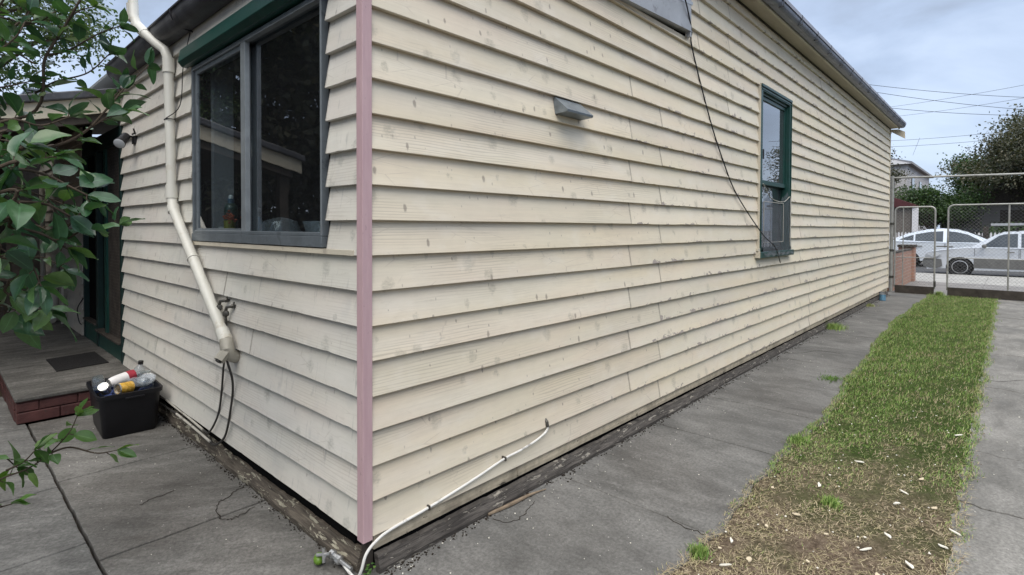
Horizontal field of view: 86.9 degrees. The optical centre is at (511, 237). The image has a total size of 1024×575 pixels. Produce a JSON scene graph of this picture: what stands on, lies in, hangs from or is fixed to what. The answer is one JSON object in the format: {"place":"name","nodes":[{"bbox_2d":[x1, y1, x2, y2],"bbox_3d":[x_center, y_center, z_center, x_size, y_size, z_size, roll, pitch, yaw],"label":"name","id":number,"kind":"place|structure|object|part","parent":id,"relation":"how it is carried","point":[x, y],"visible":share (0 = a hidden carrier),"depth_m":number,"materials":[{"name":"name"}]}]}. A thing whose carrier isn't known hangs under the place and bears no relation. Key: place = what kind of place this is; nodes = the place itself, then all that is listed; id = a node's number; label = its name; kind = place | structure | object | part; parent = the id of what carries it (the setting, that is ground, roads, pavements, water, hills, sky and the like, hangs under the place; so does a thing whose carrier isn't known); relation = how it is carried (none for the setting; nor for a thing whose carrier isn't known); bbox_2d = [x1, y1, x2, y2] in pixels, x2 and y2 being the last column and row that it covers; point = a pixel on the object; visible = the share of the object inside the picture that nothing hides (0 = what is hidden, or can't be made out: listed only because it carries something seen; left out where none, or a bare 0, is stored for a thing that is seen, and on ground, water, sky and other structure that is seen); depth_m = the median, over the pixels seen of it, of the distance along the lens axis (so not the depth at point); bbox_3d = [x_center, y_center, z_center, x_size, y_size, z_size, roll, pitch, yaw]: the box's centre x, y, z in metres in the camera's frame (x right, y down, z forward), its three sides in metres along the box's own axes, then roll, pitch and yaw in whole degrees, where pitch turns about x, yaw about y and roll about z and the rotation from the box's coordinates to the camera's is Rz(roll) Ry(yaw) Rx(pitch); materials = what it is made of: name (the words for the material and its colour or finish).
{"place":"outdoors","nodes":[
{"label":"outdoors","id":0,"kind":"place"},
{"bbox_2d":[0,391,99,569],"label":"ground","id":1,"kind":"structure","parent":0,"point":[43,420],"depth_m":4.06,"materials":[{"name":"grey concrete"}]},
{"bbox_2d":[6,232,27,309],"bbox_3d":[-10.771,0.417,5.394,0.060,1.770,8.900,1,1,43],"label":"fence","id":2,"kind":"object","parent":1,"relation":"on","point":[15,268],"visible":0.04,"depth_m":8.51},
{"bbox_2d":[5,137,95,306],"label":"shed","id":3,"kind":"structure","parent":1,"relation":"on","point":[27,176],"depth_m":9.42,"materials":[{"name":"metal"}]},
{"bbox_2d":[21,88,55,93],"bbox_3d":[-9.000,-2.505,10.831,0.980,0.620,1.210,1,1,43],"label":"roof cooler","id":4,"kind":"object","parent":3,"relation":"on","point":[30,90],"visible":0.03,"depth_m":10.15,"materials":[{"name":"grey metal"}]},
{"bbox_2d":[0,0,128,95],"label":"tree","id":5,"kind":"object","parent":1,"relation":"on","point":[50,36],"visible":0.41,"depth_m":7.99,"materials":[{"name":"green plant"}]},
{"bbox_2d":[0,0,905,574],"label":"weatherboard house","id":6,"kind":"structure","parent":1,"relation":"on","point":[536,244],"depth_m":3.30,"materials":[{"name":"beige paint"}]},
{"bbox_2d":[82,125,124,363],"bbox_3d":[-4.161,0.070,5.497,1.830,2.200,0.110,1,1,43],"label":"door","id":7,"kind":"structure","parent":6,"relation":"in","point":[103,294],"depth_m":5.36,"materials":[{"name":"green paint"}]},
{"bbox_2d":[224,195,237,228],"bbox_3d":[-1.831,-0.150,3.520,0.084,0.258,0.084,1,1,43],"label":"soap bottle","id":8,"kind":"object","parent":6,"relation":"on","point":[231,206],"visible":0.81,"depth_m":3.50,"materials":[{"name":"green plastic"}]},
{"bbox_2d":[222,210,240,227],"bbox_3d":[-1.768,-0.097,3.414,0.183,0.155,0.105,1,1,43],"label":"flower pot","id":9,"kind":"object","parent":6,"relation":"on","point":[230,222],"visible":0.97,"depth_m":3.39,"materials":[{"name":"ceramic"}]},
{"bbox_2d":[191,0,328,247],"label":"window","id":10,"kind":"structure","parent":6,"relation":"in","point":[222,136],"depth_m":3.05,"materials":[{"name":"grey metal"}]},
{"bbox_2d":[258,217,264,230],"bbox_3d":[-1.515,-0.070,3.230,0.068,0.110,0.068,1,1,43],"label":"blue bottle","id":11,"kind":"object","parent":6,"relation":"on","point":[260,221],"visible":0.44,"depth_m":3.21,"materials":[{"name":"plastic"}]},
{"bbox_2d":[259,217,301,231],"bbox_3d":[-1.309,-0.064,3.055,0.230,0.105,0.230,1,1,43],"label":"glass bowl","id":12,"kind":"object","parent":6,"relation":"on","point":[288,219],"visible":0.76,"depth_m":3.02,"materials":[{"name":"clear glass"}]},
{"bbox_2d":[754,83,793,257],"bbox_3d":[2.885,-0.699,5.999,0.209,1.807,1.164,1,1,43],"label":"window","id":13,"kind":"structure","parent":6,"relation":"in","point":[774,174],"depth_m":6.09,"materials":[{"name":"green paint"}]},
{"bbox_2d":[887,244,916,290],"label":"brick wall","id":14,"kind":"structure","parent":1,"relation":"on","point":[905,267],"depth_m":14.01,"materials":[{"name":"brick"}]},
{"bbox_2d":[921,261,1020,277],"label":"kerb","id":15,"kind":"structure","parent":1,"relation":"on","point":[972,275],"depth_m":17.47,"materials":[{"name":"concrete"}]},
{"bbox_2d":[0,397,102,574],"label":"yard paving","id":16,"kind":"structure","parent":0,"point":[41,534],"depth_m":2.60,"materials":[{"name":"concrete"}]},
{"bbox_2d":[0,310,129,424],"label":"porch step","id":17,"kind":"object","parent":16,"relation":"on","point":[35,385],"visible":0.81,"depth_m":4.56,"materials":[{"name":"concrete"}]},
{"bbox_2d":[46,351,108,371],"bbox_3d":[-4.005,1.134,4.973,0.669,0.008,0.375,1,1,43],"label":"door mat","id":18,"kind":"object","parent":17,"relation":"on","point":[63,363],"depth_m":4.93,"materials":[{"name":"rubber"}]},
{"bbox_2d":[0,398,138,507],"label":"shoot","id":19,"kind":"object","parent":16,"relation":"on","point":[64,436],"visible":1,"depth_m":2.03,"materials":[{"name":"green plant"}]},
{"bbox_2d":[0,0,160,349],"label":"fruit tree","id":20,"kind":"object","parent":16,"relation":"on","point":[30,323],"visible":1,"depth_m":1.70,"materials":[{"name":"green plant"}]},
{"bbox_2d":[28,413,362,574],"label":"paving","id":21,"kind":"structure","parent":0,"point":[123,531],"depth_m":2.72,"materials":[{"name":"concrete"}]},
{"bbox_2d":[86,372,162,438],"bbox_3d":[-2.798,1.204,3.898,0.572,0.302,0.408,1,1,43],"label":"recycling tub","id":22,"kind":"object","parent":21,"relation":"on","point":[122,414],"visible":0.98,"depth_m":3.73,"materials":[{"name":"plastic"}]},
{"bbox_2d":[98,382,111,394],"bbox_3d":[-2.801,1.039,3.713,0.064,0.099,0.103,0,1,-19],"label":"drink can","id":23,"kind":"object","parent":22,"relation":"in","point":[104,388],"visible":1,"depth_m":3.69,"materials":[{"name":"metal"}]},
{"bbox_2d":[93,378,152,396],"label":"packaging scraps","id":24,"kind":"object","parent":22,"relation":"in","point":[143,384],"visible":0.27,"depth_m":3.94,"materials":[{"name":"white plastic"}]},
{"bbox_2d":[106,369,136,386],"bbox_3d":[-2.821,1.018,3.906,0.077,0.095,0.186,1,1,26],"label":"drink bottle","id":25,"kind":"object","parent":24,"relation":"on","point":[121,378],"visible":0.79,"depth_m":3.88,"materials":[{"name":"plastic"}]},
{"bbox_2d":[114,381,134,393],"bbox_3d":[-2.689,1.040,3.748,0.077,0.080,0.100,1,1,22],"label":"food can","id":26,"kind":"object","parent":24,"relation":"on","point":[124,387],"visible":0.94,"depth_m":3.72,"materials":[{"name":"gold metal"}]},
{"bbox_2d":[313,552,321,564],"bbox_3d":[-0.822,1.367,2.301,0.054,0.044,0.048,1,1,43],"label":"lime","id":27,"kind":"object","parent":21,"relation":"on","point":[317,560],"visible":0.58,"depth_m":2.28,"materials":[{"name":"green food"}]},
{"bbox_2d":[363,562,375,574],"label":"corner weed","id":28,"kind":"object","parent":21,"relation":"on","point":[369,571],"visible":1,"depth_m":2.20,"materials":[{"name":"green plant"}]},
{"bbox_2d":[0,0,1023,227],"label":"sky","id":29,"kind":"structure","parent":0,"point":[966,47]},
{"bbox_2d":[362,292,927,574],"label":"side path","id":30,"kind":"structure","parent":0,"point":[645,488],"depth_m":3.04,"materials":[{"name":"concrete"}]},
{"bbox_2d":[488,488,545,515],"bbox_3d":[0.033,1.372,2.821,0.403,0.021,0.024,-1,1,-43],"label":"stick","id":31,"kind":"object","parent":30,"relation":"on","point":[509,504],"visible":1,"depth_m":2.78,"materials":[{"name":"brown wood"}]},
{"bbox_2d":[157,295,890,574],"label":"dirt crumbs","id":32,"kind":"object","parent":30,"relation":"on","point":[402,562],"visible":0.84,"depth_m":3.09,"materials":[{"name":"brown soil"}]},
{"bbox_2d":[66,301,1016,574],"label":"paint flakes","id":33,"kind":"object","parent":30,"relation":"on","point":[726,531],"visible":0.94,"depth_m":2.77,"materials":[{"name":"white paint"}]},
{"bbox_2d":[141,351,1015,534],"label":"paving cracks","id":34,"kind":"object","parent":30,"relation":"on","point":[494,519],"visible":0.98,"depth_m":2.71,"materials":[{"name":"grey concrete"}]},
{"bbox_2d":[817,373,852,383],"bbox_3d":[3.043,1.328,5.141,0.349,0.039,0.436,1,1,43],"label":"grass tuft","id":35,"kind":"object","parent":30,"relation":"on","point":[830,377],"visible":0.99,"depth_m":5.13,"materials":[{"name":"green plant"}]},
{"bbox_2d":[825,322,849,330],"bbox_3d":[4.636,1.254,7.744,0.535,0.099,0.547,1,1,43],"label":"wall weed","id":36,"kind":"object","parent":30,"relation":"on","point":[835,326],"depth_m":7.71,"materials":[{"name":"green plant"}]},
{"bbox_2d":[879,294,885,300],"bbox_3d":[7.422,1.191,10.819,0.115,0.130,0.115,1,1,43],"label":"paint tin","id":37,"kind":"object","parent":30,"relation":"on","point":[882,297],"visible":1,"depth_m":10.77,"materials":[{"name":"blue metal"}]},
{"bbox_2d":[654,294,1001,574],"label":"grass","id":38,"kind":"structure","parent":0,"point":[876,342],"depth_m":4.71,"materials":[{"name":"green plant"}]},
{"bbox_2d":[684,540,716,562],"bbox_3d":[0.827,1.366,2.367,0.143,0.058,0.131,0,1,8],"label":"grass tuft","id":39,"kind":"object","parent":38,"relation":"on","point":[700,552],"visible":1,"depth_m":2.36,"materials":[{"name":"green plant"}]},
{"bbox_2d":[781,431,814,445],"bbox_3d":[1.933,1.348,3.644,0.211,0.052,0.315,1,1,27],"label":"grass tuft","id":40,"kind":"object","parent":38,"relation":"on","point":[801,439],"visible":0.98,"depth_m":3.63,"materials":[{"name":"green plant"}]},
{"bbox_2d":[817,492,842,511],"bbox_3d":[1.647,1.363,2.818,0.169,0.051,0.182,1,1,43],"label":"grass tuft","id":41,"kind":"object","parent":38,"relation":"on","point":[833,502],"visible":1,"depth_m":2.79,"materials":[{"name":"green plant"}]},
{"bbox_2d":[905,560,913,568],"bbox_3d":[1.681,1.381,2.282,0.021,0.006,0.050,8,4,-5],"label":"wood chip","id":42,"kind":"object","parent":38,"relation":"on","point":[909,565],"visible":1,"depth_m":2.28,"materials":[{"name":"paint"}]},
{"bbox_2d":[929,290,947,295],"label":"weeds","id":43,"kind":"object","parent":38,"relation":"on","point":[936,293],"visible":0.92,"depth_m":11.56,"materials":[{"name":"green plant"}]},
{"bbox_2d":[893,141,974,146],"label":"power line","id":44,"kind":"object","parent":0,"point":[932,144],"visible":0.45,"depth_m":46.68,"materials":[{"name":"black rubber"}]},
{"bbox_2d":[869,84,1023,97],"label":"power line","id":45,"kind":"object","parent":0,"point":[943,92],"visible":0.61,"depth_m":33.99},
{"bbox_2d":[877,92,1023,109],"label":"power line","id":46,"kind":"object","parent":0,"point":[951,102],"visible":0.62,"depth_m":33.99,"materials":[{"name":"black rubber"}]},
{"bbox_2d":[893,131,1007,140],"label":"power line","id":47,"kind":"object","parent":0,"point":[942,137],"visible":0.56,"depth_m":45.78,"materials":[{"name":"black metal"}]},
{"bbox_2d":[886,281,1023,300],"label":"driveway","id":48,"kind":"structure","parent":0,"point":[941,286],"depth_m":13.51,"materials":[{"name":"grey concrete"}]},
{"bbox_2d":[889,173,1023,291],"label":"gate post","id":49,"kind":"object","parent":48,"relation":"on","point":[891,250],"visible":0.92,"depth_m":12.21,"materials":[{"name":"grey metal"}]},
{"bbox_2d":[893,206,946,294],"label":"side gate","id":50,"kind":"structure","parent":49,"relation":"attached to","point":[914,289],"depth_m":11.97,"materials":[{"name":"metal"}]},
{"bbox_2d":[946,203,1023,300],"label":"driveway gate","id":51,"kind":"structure","parent":48,"relation":"on","point":[1017,295],"depth_m":11.15,"materials":[{"name":"metal"}]},
{"bbox_2d":[893,85,1021,106],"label":"power line","id":52,"kind":"object","parent":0,"point":[960,96],"visible":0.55,"depth_m":50.89,"materials":[{"name":"black rubber"}]},
{"bbox_2d":[893,108,1023,115],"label":"power line","id":53,"kind":"object","parent":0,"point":[958,113],"visible":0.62,"depth_m":33.99,"materials":[{"name":"black metal"}]},
{"bbox_2d":[916,273,1023,286],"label":"footpath","id":54,"kind":"structure","parent":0,"point":[942,278],"depth_m":15.62,"materials":[{"name":"concrete"}]},
{"bbox_2d":[916,263,1023,277],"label":"road","id":55,"kind":"structure","parent":0,"point":[977,272],"depth_m":19.75,"materials":[{"name":"grey asphalt"}]},
{"bbox_2d":[889,228,987,264],"bbox_3d":[18.588,0.432,22.502,4.600,1.655,2.150,1,1,43],"label":"parked car","id":56,"kind":"object","parent":55,"relation":"on","point":[941,236],"visible":0.17,"depth_m":22.34,"materials":[{"name":"metal"}]},
{"bbox_3d":[16.816,-0.006,23.032,0.500,0.250,0.117,1,1,43],"label":"window","id":57,"kind":"part","parent":56,"relation":"part of","materials":[{"name":"grey glass"}]},
{"bbox_3d":[17.397,-0.060,22.526,0.920,0.440,0.181,1,1,43],"label":"window","id":58,"kind":"part","parent":56,"relation":"part of","materials":[{"name":"grey glass"}]},
{"bbox_3d":[18.254,-0.038,21.736,1.170,0.450,0.184,1,1,43],"label":"window","id":59,"kind":"part","parent":56,"relation":"part of","materials":[{"name":"grey glass"}]},
{"bbox_2d":[923,230,1023,274],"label":"parked car","id":60,"kind":"object","parent":55,"relation":"on","point":[941,258],"visible":0.8,"depth_m":17.67,"materials":[{"name":"silver metal"}]},
{"bbox_3d":[15.784,0.089,17.488,0.870,0.440,0.162,1,1,43],"label":"window","id":61,"kind":"part","parent":60,"relation":"part of","materials":[{"name":"grey glass"}]},
{"bbox_3d":[16.451,0.103,16.875,0.780,0.440,0.162,1,1,43],"label":"window","id":62,"kind":"part","parent":60,"relation":"part of","materials":[{"name":"grey glass"}]},
{"bbox_2d":[946,300,1023,574],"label":"strip path","id":63,"kind":"structure","parent":0,"point":[996,501],"depth_m":3.22,"materials":[{"name":"concrete"}]},
{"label":"far verge","id":64,"kind":"structure","parent":0,"visible":0},
{"bbox_2d":[890,144,913,186],"bbox_3d":[24.491,-2.860,37.418,5.159,7.449,4.855,1,1,43],"label":"tree","id":65,"kind":"object","parent":64,"relation":"on","point":[895,173],"visible":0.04,"depth_m":36.36,"materials":[{"name":"green plant"}]},
{"bbox_2d":[893,198,918,239],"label":"street shed","id":66,"kind":"structure","parent":64,"relation":"on","point":[898,202],"depth_m":26.99,"materials":[{"name":"white metal"}]},
{"bbox_2d":[890,158,931,230],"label":"white house","id":67,"kind":"structure","parent":64,"relation":"on","point":[915,169],"depth_m":39.22,"materials":[{"name":"white paint"}]},
{"bbox_2d":[911,178,914,189],"bbox_3d":[29.862,-3.776,40.239,0.060,1.300,1.300,1,1,43],"label":"window","id":68,"kind":"structure","parent":67,"relation":"in","point":[912,179],"depth_m":39.85,"materials":[{"name":"white glass"}]},
{"bbox_2d":[890,182,948,198],"bbox_3d":[22.557,-1.080,30.554,4.313,4.050,3.823,1,1,26],"label":"blossom shrub","id":69,"kind":"object","parent":64,"relation":"on","point":[907,192],"visible":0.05,"depth_m":30.58,"materials":[{"name":"green plant"}]},
{"bbox_2d":[889,227,999,245],"bbox_3d":[22.624,0.325,23.047,12.000,1.600,0.100,1,1,43],"label":"picket fence","id":70,"kind":"object","parent":64,"relation":"on","point":[986,230],"visible":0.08,"depth_m":24.26,"materials":[{"name":"white wood"}]},
{"bbox_2d":[894,181,997,229],"bbox_3d":[21.690,-0.985,27.695,4.843,3.995,4.000,1,1,43],"label":"tree","id":71,"kind":"object","parent":64,"relation":"on","point":[930,196],"visible":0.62,"depth_m":27.33,"materials":[{"name":"green plant"}]},
{"bbox_2d":[935,149,1011,195],"bbox_3d":[30.386,-2.536,34.847,4.746,6.985,4.872,1,1,29],"label":"tree","id":72,"kind":"object","parent":64,"relation":"on","point":[965,185],"visible":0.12,"depth_m":35.17,"materials":[{"name":"green plant"}]},
{"bbox_2d":[936,111,1023,211],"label":"tree","id":73,"kind":"object","parent":64,"relation":"on","point":[1008,148],"visible":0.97,"depth_m":26.12,"materials":[{"name":"green plant"}]},
{"bbox_2d":[936,178,1023,235],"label":"house","id":74,"kind":"structure","parent":64,"relation":"on","point":[1003,195],"depth_m":27.48,"materials":[{"name":"grey"}]},
{"bbox_2d":[957,212,981,235],"bbox_3d":[24.047,-0.622,28.415,1.000,1.400,0.050,1,1,43],"label":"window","id":75,"kind":"structure","parent":74,"relation":"in","point":[969,226],"depth_m":28.25,"materials":[{"name":"grey glass"}]},
{"bbox_2d":[976,103,1023,134],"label":"tree","id":76,"kind":"object","parent":64,"relation":"on","point":[1014,110],"visible":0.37,"depth_m":42.01,"materials":[{"name":"green plant"}]},
{"bbox_2d":[977,219,1023,237],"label":"hedge shrub","id":77,"kind":"object","parent":64,"relation":"on","point":[1001,229],"visible":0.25,"depth_m":24.83,"materials":[{"name":"green plant"}]},
{"bbox_3d":[17.062,-0.230,17.318,1.310,0.190,1.350,1,1,43],"label":"roof rack","id":78,"kind":"object","parent":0,"visible":0},
{"bbox_2d":[991,223,1023,225],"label":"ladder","id":79,"kind":"object","parent":78,"relation":"on","point":[1000,224],"visible":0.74,"depth_m":17.72,"materials":[{"name":"silver metal"}]}
]}

